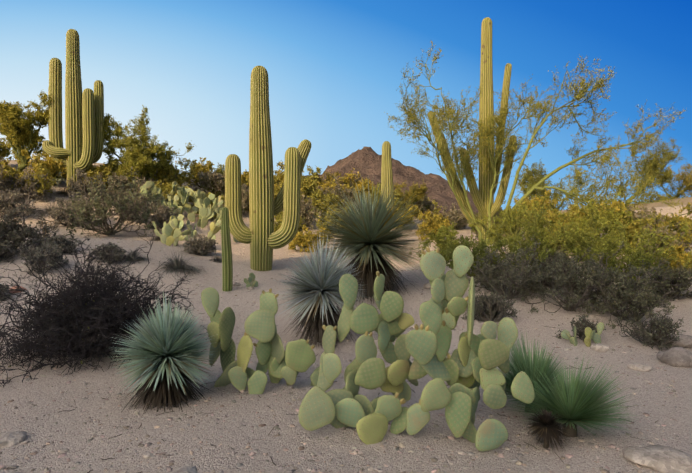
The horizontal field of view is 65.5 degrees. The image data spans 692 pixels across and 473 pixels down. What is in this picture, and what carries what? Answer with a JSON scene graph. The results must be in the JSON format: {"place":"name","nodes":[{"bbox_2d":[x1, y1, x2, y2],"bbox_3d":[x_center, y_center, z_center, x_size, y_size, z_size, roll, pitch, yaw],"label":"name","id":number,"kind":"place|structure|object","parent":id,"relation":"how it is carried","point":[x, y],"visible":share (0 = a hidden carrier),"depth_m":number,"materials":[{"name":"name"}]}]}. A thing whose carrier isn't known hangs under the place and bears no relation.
{"place":"outdoors","nodes":[
{"label":"outdoors","id":0,"kind":"place"},
{"bbox_2d":[0,160,691,472],"bbox_3d":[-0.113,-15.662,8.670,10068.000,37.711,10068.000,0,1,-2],"label":"terrain","id":1,"kind":"structure","parent":0,"point":[681,377],"depth_m":4.42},
{"bbox_2d":[0,137,13,160],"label":"scrub","id":2,"kind":"object","parent":1,"relation":"on","point":[5,151],"visible":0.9,"depth_m":19.71,"materials":[{"name":"green plant"}]},
{"bbox_2d":[0,278,13,301],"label":"grey shrub","id":3,"kind":"object","parent":1,"relation":"on","point":[3,297],"visible":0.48,"depth_m":8.37,"materials":[{"name":"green plant"}]},
{"bbox_2d":[0,158,26,195],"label":"scrub","id":4,"kind":"object","parent":1,"relation":"on","point":[9,169],"visible":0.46,"depth_m":16.91,"materials":[{"name":"green plant"}]},
{"bbox_2d":[0,165,27,191],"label":"leafy shrub","id":5,"kind":"object","parent":1,"relation":"on","point":[9,179],"visible":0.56,"depth_m":16.58,"materials":[{"name":"green plant"}]},
{"bbox_2d":[0,241,31,262],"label":"grey shrub","id":6,"kind":"object","parent":1,"relation":"on","point":[6,251],"visible":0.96,"depth_m":10.28,"materials":[{"name":"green plant"}]},
{"bbox_2d":[0,182,41,216],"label":"grey shrub","id":7,"kind":"object","parent":1,"relation":"on","point":[7,202],"visible":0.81,"depth_m":15.34,"materials":[{"name":"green plant"}]},
{"bbox_2d":[1,169,51,201],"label":"grey shrub","id":8,"kind":"object","parent":1,"relation":"on","point":[30,189],"visible":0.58,"depth_m":16.86,"materials":[{"name":"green plant"}]},
{"bbox_2d":[0,204,57,251],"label":"leafy shrub","id":9,"kind":"object","parent":1,"relation":"on","point":[14,234],"visible":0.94,"depth_m":10.60,"materials":[{"name":"grey plant"}]},
{"bbox_2d":[0,89,59,171],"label":"tree","id":10,"kind":"object","parent":1,"relation":"on","point":[18,131],"visible":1,"depth_m":18.48,"materials":[{"name":"green plant"}]},
{"bbox_2d":[12,163,56,196],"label":"scrub","id":11,"kind":"object","parent":1,"relation":"on","point":[40,170],"visible":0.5,"depth_m":16.95,"materials":[{"name":"green plant"}]},
{"bbox_2d":[25,219,59,248],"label":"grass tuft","id":12,"kind":"object","parent":1,"relation":"on","point":[42,232],"visible":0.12,"depth_m":11.31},
{"bbox_2d":[17,240,68,275],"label":"grey shrub","id":13,"kind":"object","parent":1,"relation":"on","point":[38,254],"visible":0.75,"depth_m":9.72,"materials":[{"name":"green plant"}]},
{"bbox_2d":[21,148,67,184],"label":"scrub","id":14,"kind":"object","parent":1,"relation":"on","point":[50,164],"visible":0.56,"depth_m":18.28,"materials":[{"name":"green plant"}]},
{"bbox_2d":[33,200,56,215],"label":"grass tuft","id":15,"kind":"object","parent":1,"relation":"on","point":[50,210],"visible":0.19,"depth_m":16.14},
{"bbox_2d":[37,234,85,253],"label":"grey shrub","id":16,"kind":"object","parent":1,"relation":"on","point":[59,240],"visible":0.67,"depth_m":10.69,"materials":[{"name":"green plant"}]},
{"bbox_2d":[35,191,92,229],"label":"grey shrub","id":17,"kind":"object","parent":1,"relation":"on","point":[59,214],"visible":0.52,"depth_m":14.88,"materials":[{"name":"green plant"}]},
{"bbox_2d":[52,184,77,197],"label":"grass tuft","id":18,"kind":"object","parent":1,"relation":"on","point":[62,191],"visible":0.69,"depth_m":17.93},
{"bbox_2d":[42,29,103,191],"bbox_3d":[-9.465,-4.237,18.606,1.900,5.817,0.953,0,1,-2],"label":"saguaro","id":19,"kind":"object","parent":1,"relation":"on","point":[84,135],"visible":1,"depth_m":18.41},
{"bbox_2d":[65,168,103,197],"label":"grey shrub","id":20,"kind":"object","parent":1,"relation":"on","point":[79,183],"visible":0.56,"depth_m":18.20,"materials":[{"name":"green plant"}]},
{"bbox_2d":[82,164,112,188],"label":"scrub","id":21,"kind":"object","parent":1,"relation":"on","point":[105,171],"visible":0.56,"depth_m":18.57,"materials":[{"name":"green plant"}]},
{"bbox_2d":[0,234,208,387],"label":"bush","id":22,"kind":"object","parent":1,"relation":"on","point":[81,323],"visible":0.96,"depth_m":5.44,"materials":[{"name":"brown plant"}]},
{"bbox_2d":[86,242,134,263],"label":"grey shrub","id":23,"kind":"object","parent":1,"relation":"on","point":[118,251],"visible":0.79,"depth_m":10.42,"materials":[{"name":"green plant"}]},
{"bbox_2d":[52,166,173,237],"bbox_3d":[-6.280,-0.822,14.515,3.049,2.196,3.014,0,1,-2],"label":"leafy shrub","id":24,"kind":"object","parent":1,"relation":"on","point":[99,212],"visible":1,"depth_m":14.07,"materials":[{"name":"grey plant"}]},
{"bbox_2d":[99,155,130,183],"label":"scrub","id":25,"kind":"object","parent":1,"relation":"on","point":[114,163],"visible":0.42,"depth_m":19.13,"materials":[{"name":"green plant"}]},
{"bbox_2d":[107,172,142,199],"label":"scrub","id":26,"kind":"object","parent":1,"relation":"on","point":[123,179],"visible":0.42,"depth_m":18.18,"materials":[{"name":"grey plant"}]},
{"bbox_2d":[107,193,157,220],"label":"grey shrub","id":27,"kind":"object","parent":1,"relation":"on","point":[140,213],"visible":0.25,"depth_m":16.49,"materials":[{"name":"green plant"}]},
{"bbox_2d":[123,248,151,263],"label":"bush","id":28,"kind":"object","parent":1,"relation":"on","point":[136,255],"visible":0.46,"depth_m":10.83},
{"bbox_2d":[99,105,195,182],"bbox_3d":[-7.527,-2.963,19.692,2.929,3.321,2.779,1,1,31],"label":"tree","id":29,"kind":"object","parent":1,"relation":"on","point":[141,152],"visible":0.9,"depth_m":19.00,"materials":[{"name":"green plant"}]},
{"bbox_2d":[108,291,216,415],"bbox_3d":[-1.516,1.115,4.526,0.968,1.326,1.137,0,1,-2],"label":"yucca plant","id":30,"kind":"object","parent":1,"relation":"on","point":[168,354],"visible":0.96,"depth_m":4.35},
{"bbox_2d":[141,202,185,231],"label":"grey shrub","id":31,"kind":"object","parent":1,"relation":"on","point":[159,217],"visible":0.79,"depth_m":15.83,"materials":[{"name":"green plant"}]},
{"bbox_2d":[140,181,198,221],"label":"prickly pear cactus","id":32,"kind":"object","parent":1,"relation":"on","point":[150,185],"visible":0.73,"depth_m":17.34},
{"bbox_2d":[154,179,191,208],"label":"scrub","id":33,"kind":"object","parent":1,"relation":"on","point":[165,187],"visible":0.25,"depth_m":18.52,"materials":[{"name":"green plant"}]},
{"bbox_2d":[131,244,218,277],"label":"grass tuft","id":34,"kind":"object","parent":1,"relation":"on","point":[177,264],"visible":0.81,"depth_m":10.58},
{"bbox_2d":[155,158,196,186],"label":"scrub","id":35,"kind":"object","parent":1,"relation":"on","point":[180,180],"visible":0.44,"depth_m":20.51,"materials":[{"name":"green plant"}]},
{"bbox_2d":[152,214,219,245],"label":"prickly pear cactus","id":36,"kind":"object","parent":1,"relation":"on","point":[173,226],"visible":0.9,"depth_m":13.21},
{"bbox_2d":[163,186,223,227],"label":"prickly pear cactus","id":37,"kind":"object","parent":1,"relation":"on","point":[207,212],"visible":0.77,"depth_m":16.98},
{"bbox_2d":[177,157,213,187],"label":"scrub","id":38,"kind":"object","parent":1,"relation":"on","point":[204,169],"visible":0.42,"depth_m":22.18,"materials":[{"name":"green plant"}]},
{"bbox_2d":[182,232,218,255],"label":"grey shrub","id":39,"kind":"object","parent":1,"relation":"on","point":[201,246],"visible":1,"depth_m":12.31,"materials":[{"name":"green plant"}]},
{"bbox_2d":[188,190,224,220],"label":"scrub","id":40,"kind":"object","parent":1,"relation":"on","point":[222,198],"visible":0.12,"depth_m":18.37,"materials":[{"name":"green plant"}]},
{"bbox_2d":[194,170,224,196],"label":"scrub","id":41,"kind":"object","parent":1,"relation":"on","point":[213,180],"visible":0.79,"depth_m":21.27,"materials":[{"name":"brown plant"}]},
{"bbox_2d":[210,163,224,191],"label":"scrub","id":42,"kind":"object","parent":1,"relation":"on","point":[217,170],"visible":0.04,"depth_m":22.39,"materials":[{"name":"green plant"}]},
{"bbox_2d":[221,207,232,291],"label":"columnar cactus","id":43,"kind":"object","parent":1,"relation":"on","point":[227,274],"depth_m":9.52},
{"bbox_2d":[223,183,248,215],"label":"scrub","id":44,"kind":"object","parent":1,"relation":"on","point":[245,197],"visible":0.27,"depth_m":19.37,"materials":[{"name":"brown plant"}]},
{"bbox_2d":[241,169,248,187],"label":"scrub","id":45,"kind":"object","parent":1,"relation":"on","point":[245,177],"visible":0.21,"depth_m":22.14,"materials":[{"name":"yellow plant"}]},
{"bbox_2d":[244,273,257,287],"bbox_3d":[-1.736,0.825,9.814,0.244,0.307,0.413,0,1,-2],"label":"prickly pear","id":46,"kind":"object","parent":1,"relation":"on","point":[251,278],"visible":0.83,"depth_m":9.79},
{"bbox_2d":[201,287,319,393],"bbox_3d":[-0.727,0.912,4.772,1.128,0.926,0.416,0,1,8],"label":"prickly pear","id":47,"kind":"object","parent":1,"relation":"on","point":[277,361],"visible":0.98,"depth_m":4.69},
{"bbox_2d":[225,66,310,270],"bbox_3d":[-1.684,-1.337,11.732,1.845,4.670,0.793,0,1,-2],"label":"saguaro","id":48,"kind":"object","parent":1,"relation":"on","point":[261,237],"visible":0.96,"depth_m":11.44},
{"bbox_2d":[274,180,283,217],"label":"scrub","id":49,"kind":"object","parent":1,"relation":"on","point":[276,191],"visible":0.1,"depth_m":19.86,"materials":[{"name":"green plant"}]},
{"bbox_2d":[274,211,304,239],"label":"scrub","id":50,"kind":"object","parent":1,"relation":"on","point":[278,219],"visible":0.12,"depth_m":16.64,"materials":[{"name":"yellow plant"}]},
{"bbox_2d":[273,160,305,182],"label":"scrub","id":51,"kind":"object","parent":1,"relation":"on","point":[279,174],"visible":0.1,"depth_m":24.60,"materials":[{"name":"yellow plant"}]},
{"bbox_2d":[300,173,318,199],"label":"scrub","id":52,"kind":"object","parent":1,"relation":"on","point":[306,187],"visible":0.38,"depth_m":22.58,"materials":[{"name":"yellow plant"}]},
{"bbox_2d":[288,223,332,253],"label":"scrub","id":53,"kind":"object","parent":1,"relation":"on","point":[300,238],"visible":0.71,"depth_m":14.61,"materials":[{"name":"yellow plant"}]},
{"bbox_2d":[300,191,322,230],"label":"scrub","id":54,"kind":"object","parent":1,"relation":"on","point":[305,209],"visible":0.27,"depth_m":19.31,"materials":[{"name":"green plant"}]},
{"bbox_2d":[302,165,323,183],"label":"scrub","id":55,"kind":"object","parent":1,"relation":"on","point":[316,174],"visible":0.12,"depth_m":29.36,"materials":[{"name":"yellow plant"}]},
{"bbox_2d":[273,228,366,348],"bbox_3d":[-0.275,0.751,6.442,1.420,1.705,1.275,-1,1,-40],"label":"yucca plant","id":56,"kind":"object","parent":1,"relation":"on","point":[318,278],"visible":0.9,"depth_m":6.19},
{"bbox_2d":[304,189,352,221],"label":"scrub","id":57,"kind":"object","parent":1,"relation":"on","point":[317,195],"visible":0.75,"depth_m":21.09,"materials":[{"name":"green plant"}]},
{"bbox_2d":[311,178,355,197],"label":"scrub","id":58,"kind":"object","parent":1,"relation":"on","point":[333,185],"visible":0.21,"depth_m":25.18,"materials":[{"name":"green plant"}]},
{"bbox_2d":[309,167,357,185],"bbox_3d":[-0.841,-2.822,30.235,3.024,2.302,2.415,0,1,-2],"label":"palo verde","id":59,"kind":"object","parent":1,"relation":"on","point":[328,177],"visible":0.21,"depth_m":29.73,"materials":[{"name":"green plant"}]},
{"bbox_2d":[314,206,353,234],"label":"scrub","id":60,"kind":"object","parent":1,"relation":"on","point":[319,221],"visible":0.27,"depth_m":18.84,"materials":[{"name":"green plant"}]},
{"bbox_2d":[316,182,356,210],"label":"scrub","id":61,"kind":"object","parent":1,"relation":"on","point":[337,190],"visible":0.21,"depth_m":24.02,"materials":[{"name":"green plant"}]},
{"bbox_2d":[321,173,363,188],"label":"scrub","id":62,"kind":"object","parent":1,"relation":"on","point":[336,179],"visible":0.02,"depth_m":29.73,"materials":[{"name":"green plant"}]},
{"bbox_2d":[31,231,658,472],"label":"pebbles","id":63,"kind":"object","parent":1,"relation":"on","point":[295,414],"visible":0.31,"depth_m":4.01,"materials":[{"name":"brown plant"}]},
{"bbox_2d":[0,219,691,472],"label":"ground gravel stones","id":64,"kind":"object","parent":1,"relation":"on","point":[397,449],"visible":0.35,"depth_m":3.82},
{"bbox_2d":[0,282,691,472],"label":"scattered rocks","id":65,"kind":"object","parent":1,"relation":"on","point":[661,458],"visible":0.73,"depth_m":3.40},
{"bbox_2d":[339,168,373,202],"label":"scrub","id":66,"kind":"object","parent":1,"relation":"on","point":[359,185],"visible":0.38,"depth_m":29.56,"materials":[{"name":"yellow plant"}]},
{"bbox_2d":[298,271,429,444],"bbox_3d":[0.123,0.810,3.829,0.897,1.117,0.757,0,1,-2],"label":"prickly pear","id":67,"kind":"object","parent":1,"relation":"on","point":[347,405],"visible":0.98,"depth_m":3.78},
{"bbox_2d":[299,177,434,306],"bbox_3d":[0.283,0.300,7.885,2.058,2.490,2.002,0,1,-2],"label":"yucca plant","id":68,"kind":"object","parent":1,"relation":"on","point":[370,238],"visible":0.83,"depth_m":7.57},
{"bbox_2d":[365,183,404,208],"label":"scrub","id":69,"kind":"object","parent":1,"relation":"on","point":[399,205],"visible":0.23,"depth_m":25.37,"materials":[{"name":"green plant"}]},
{"bbox_2d":[381,141,393,208],"bbox_3d":[1.687,-1.997,21.965,0.512,3.774,0.524,0,1,-2],"label":"saguaro","id":70,"kind":"object","parent":1,"relation":"on","point":[386,170],"visible":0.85,"depth_m":21.80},
{"bbox_2d":[385,201,421,227],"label":"scrub","id":71,"kind":"object","parent":1,"relation":"on","point":[418,213],"visible":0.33,"depth_m":21.54,"materials":[{"name":"green plant"}]},
{"bbox_2d":[394,180,430,217],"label":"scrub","id":72,"kind":"object","parent":1,"relation":"on","point":[415,189],"visible":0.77,"depth_m":25.81,"materials":[{"name":"green plant"}]},
{"bbox_2d":[403,195,436,217],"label":"scrub","id":73,"kind":"object","parent":1,"relation":"on","point":[428,205],"visible":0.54,"depth_m":26.47,"materials":[{"name":"green plant"}]},
{"bbox_2d":[415,210,451,240],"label":"scrub","id":74,"kind":"object","parent":1,"relation":"on","point":[436,222],"visible":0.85,"depth_m":17.09,"materials":[{"name":"yellow plant"}]},
{"bbox_2d":[409,221,470,262],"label":"leafy shrub","id":75,"kind":"object","parent":1,"relation":"on","point":[440,242],"visible":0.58,"depth_m":9.72,"materials":[{"name":"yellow plant"}]},
{"bbox_2d":[440,201,470,229],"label":"scrub","id":76,"kind":"object","parent":1,"relation":"on","point":[454,214],"visible":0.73,"depth_m":22.28,"materials":[{"name":"brown plant"}]},
{"bbox_2d":[405,245,534,451],"bbox_3d":[0.807,0.727,3.646,0.864,1.332,0.598,0,1,-2],"label":"prickly pear","id":77,"kind":"object","parent":1,"relation":"on","point":[468,367],"visible":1,"depth_m":3.57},
{"bbox_2d":[428,17,516,244],"bbox_3d":[3.250,-2.561,14.038,2.243,6.221,0.718,0,1,-2],"label":"saguaro","id":78,"kind":"object","parent":1,"relation":"on","point":[481,197],"visible":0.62,"depth_m":13.87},
{"bbox_2d":[441,234,507,276],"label":"leafy shrub","id":79,"kind":"object","parent":1,"relation":"on","point":[481,247],"visible":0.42,"depth_m":8.28,"materials":[{"name":"green plant"}]},
{"bbox_2d":[468,207,508,243],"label":"scrub","id":80,"kind":"object","parent":1,"relation":"on","point":[497,214],"visible":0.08,"depth_m":14.66,"materials":[{"name":"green plant"}]},
{"bbox_2d":[461,287,519,321],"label":"leafy shrub","id":81,"kind":"object","parent":1,"relation":"on","point":[489,306],"visible":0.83,"depth_m":6.81,"materials":[{"name":"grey plant"}]},
{"bbox_2d":[466,236,549,300],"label":"leafy shrub","id":82,"kind":"object","parent":1,"relation":"on","point":[497,276],"visible":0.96,"depth_m":7.42,"materials":[{"name":"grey plant"}]},
{"bbox_2d":[467,193,571,255],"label":"leafy shrub","id":83,"kind":"object","parent":1,"relation":"on","point":[510,229],"visible":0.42,"depth_m":9.57,"materials":[{"name":"green plant"}]},
{"bbox_2d":[480,328,586,412],"bbox_3d":[1.443,1.067,4.181,0.897,0.704,1.073,0,1,-2],"label":"yucca plant","id":84,"kind":"object","parent":1,"relation":"on","point":[521,362],"visible":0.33,"depth_m":4.16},
{"bbox_2d":[384,41,685,243],"bbox_3d":[4.448,-2.205,12.708,7.164,5.308,3.355,0,1,-2],"label":"palo verde","id":85,"kind":"object","parent":1,"relation":"on","point":[448,113],"visible":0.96,"depth_m":12.52,"materials":[{"name":"green plant"}]},
{"bbox_2d":[513,190,557,222],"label":"scrub","id":86,"kind":"object","parent":1,"relation":"on","point":[547,202],"visible":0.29,"depth_m":24.20,"materials":[{"name":"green plant"}]},
{"bbox_2d":[486,204,594,268],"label":"leafy shrub","id":87,"kind":"object","parent":1,"relation":"on","point":[550,242],"visible":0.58,"depth_m":8.38,"materials":[{"name":"green plant"}]},
{"bbox_2d":[514,241,579,289],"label":"leafy shrub","id":88,"kind":"object","parent":1,"relation":"on","point":[549,257],"visible":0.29,"depth_m":7.78,"materials":[{"name":"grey plant"}]},
{"bbox_2d":[524,406,572,450],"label":"dried plant","id":89,"kind":"object","parent":1,"relation":"on","point":[547,428],"visible":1,"depth_m":3.44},
{"bbox_2d":[511,158,593,210],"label":"shrub","id":90,"kind":"object","parent":1,"relation":"on","point":[538,172],"visible":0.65,"depth_m":27.68,"materials":[{"name":"green plant"}]},
{"bbox_2d":[533,207,586,247],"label":"scrub","id":91,"kind":"object","parent":1,"relation":"on","point":[552,215],"visible":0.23,"depth_m":9.10,"materials":[{"name":"green plant"}]},
{"bbox_2d":[506,348,637,437],"bbox_3d":[1.572,1.100,3.722,0.952,0.651,0.806,0,1,-2],"label":"yucca plant","id":92,"kind":"object","parent":1,"relation":"on","point":[573,403],"visible":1,"depth_m":3.67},
{"bbox_2d":[519,241,624,312],"bbox_3d":[2.972,0.568,7.185,1.306,1.045,1.395,0,1,-2],"label":"leafy shrub","id":93,"kind":"object","parent":1,"relation":"on","point":[574,284],"visible":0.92,"depth_m":6.98,"materials":[{"name":"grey plant"}]},
{"bbox_2d":[552,313,605,341],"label":"leafy shrub","id":94,"kind":"object","parent":1,"relation":"on","point":[582,326],"visible":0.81,"depth_m":6.19,"materials":[{"name":"grey plant"}]},
{"bbox_2d":[561,322,604,346],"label":"prickly pear cactus","id":95,"kind":"object","parent":1,"relation":"on","point":[589,335],"visible":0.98,"depth_m":6.05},
{"bbox_2d":[567,201,612,229],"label":"scrub","id":96,"kind":"object","parent":1,"relation":"on","point":[574,208],"visible":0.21,"depth_m":9.73,"materials":[{"name":"green plant"}]},
{"bbox_2d":[559,185,655,259],"bbox_3d":[4.123,-0.138,8.932,1.589,1.421,1.624,0,1,-2],"label":"leafy shrub","id":97,"kind":"object","parent":1,"relation":"on","point":[610,216],"visible":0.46,"depth_m":8.61,"materials":[{"name":"green plant"}]},
{"bbox_2d":[603,199,641,214],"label":"scrub","id":98,"kind":"object","parent":1,"relation":"on","point":[616,204],"visible":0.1,"depth_m":9.60,"materials":[{"name":"yellow plant"}]},
{"bbox_2d":[559,219,691,284],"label":"leafy shrub","id":99,"kind":"object","parent":1,"relation":"on","point":[635,257],"visible":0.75,"depth_m":7.58,"materials":[{"name":"green plant"}]},
{"bbox_2d":[601,212,656,250],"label":"scrub","id":100,"kind":"object","parent":1,"relation":"on","point":[634,224],"visible":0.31,"depth_m":8.61,"materials":[{"name":"green plant"}]},
{"bbox_2d":[582,260,678,328],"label":"leafy shrub","id":101,"kind":"object","parent":1,"relation":"on","point":[635,298],"visible":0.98,"depth_m":6.54,"materials":[{"name":"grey plant"}]},
{"bbox_2d":[625,206,669,226],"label":"scrub","id":102,"kind":"object","parent":1,"relation":"on","point":[640,216],"visible":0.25,"depth_m":9.21,"materials":[{"name":"beige plant"}]},
{"bbox_2d":[609,137,686,204],"bbox_3d":[17.091,-3.485,30.257,4.306,4.110,3.070,0,1,-2],"label":"tree","id":103,"kind":"object","parent":1,"relation":"on","point":[650,167],"visible":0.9,"depth_m":29.94,"materials":[{"name":"green plant"}]},
{"bbox_2d":[613,308,685,350],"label":"leafy shrub","id":104,"kind":"object","parent":1,"relation":"on","point":[663,326],"visible":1,"depth_m":5.95,"materials":[{"name":"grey plant"}]},
{"bbox_2d":[613,202,691,252],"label":"leafy shrub","id":105,"kind":"object","parent":1,"relation":"on","point":[687,237],"visible":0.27,"depth_m":8.32,"materials":[{"name":"green plant"}]},
{"bbox_2d":[634,257,691,307],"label":"leafy shrub","id":106,"kind":"object","parent":1,"relation":"on","point":[661,280],"visible":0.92,"depth_m":7.11,"materials":[{"name":"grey plant"}]},
{"bbox_2d":[635,221,691,257],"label":"scrub","id":107,"kind":"object","parent":1,"relation":"on","point":[674,233],"visible":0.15,"depth_m":8.23,"materials":[{"name":"green plant"}]},
{"bbox_2d":[654,162,691,201],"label":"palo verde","id":108,"kind":"object","parent":1,"relation":"on","point":[686,182],"visible":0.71,"depth_m":33.81,"materials":[{"name":"green plant"}]},
{"bbox_2d":[660,243,691,274],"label":"scrub","id":109,"kind":"object","parent":1,"relation":"on","point":[683,255],"visible":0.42,"depth_m":7.77,"materials":[{"name":"yellow plant"}]},
{"bbox_2d":[0,0,691,209],"label":"sky","id":110,"kind":"structure","parent":0,"point":[334,68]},
{"bbox_2d":[305,147,477,214],"bbox_3d":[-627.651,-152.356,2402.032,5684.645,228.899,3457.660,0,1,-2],"label":"mountain range","id":111,"kind":"structure","parent":0,"point":[364,162],"depth_m":1344.94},
{"bbox_2d":[439,192,682,220],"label":"sandy ground","id":112,"kind":"structure","parent":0,"point":[655,195],"depth_m":35.57,"materials":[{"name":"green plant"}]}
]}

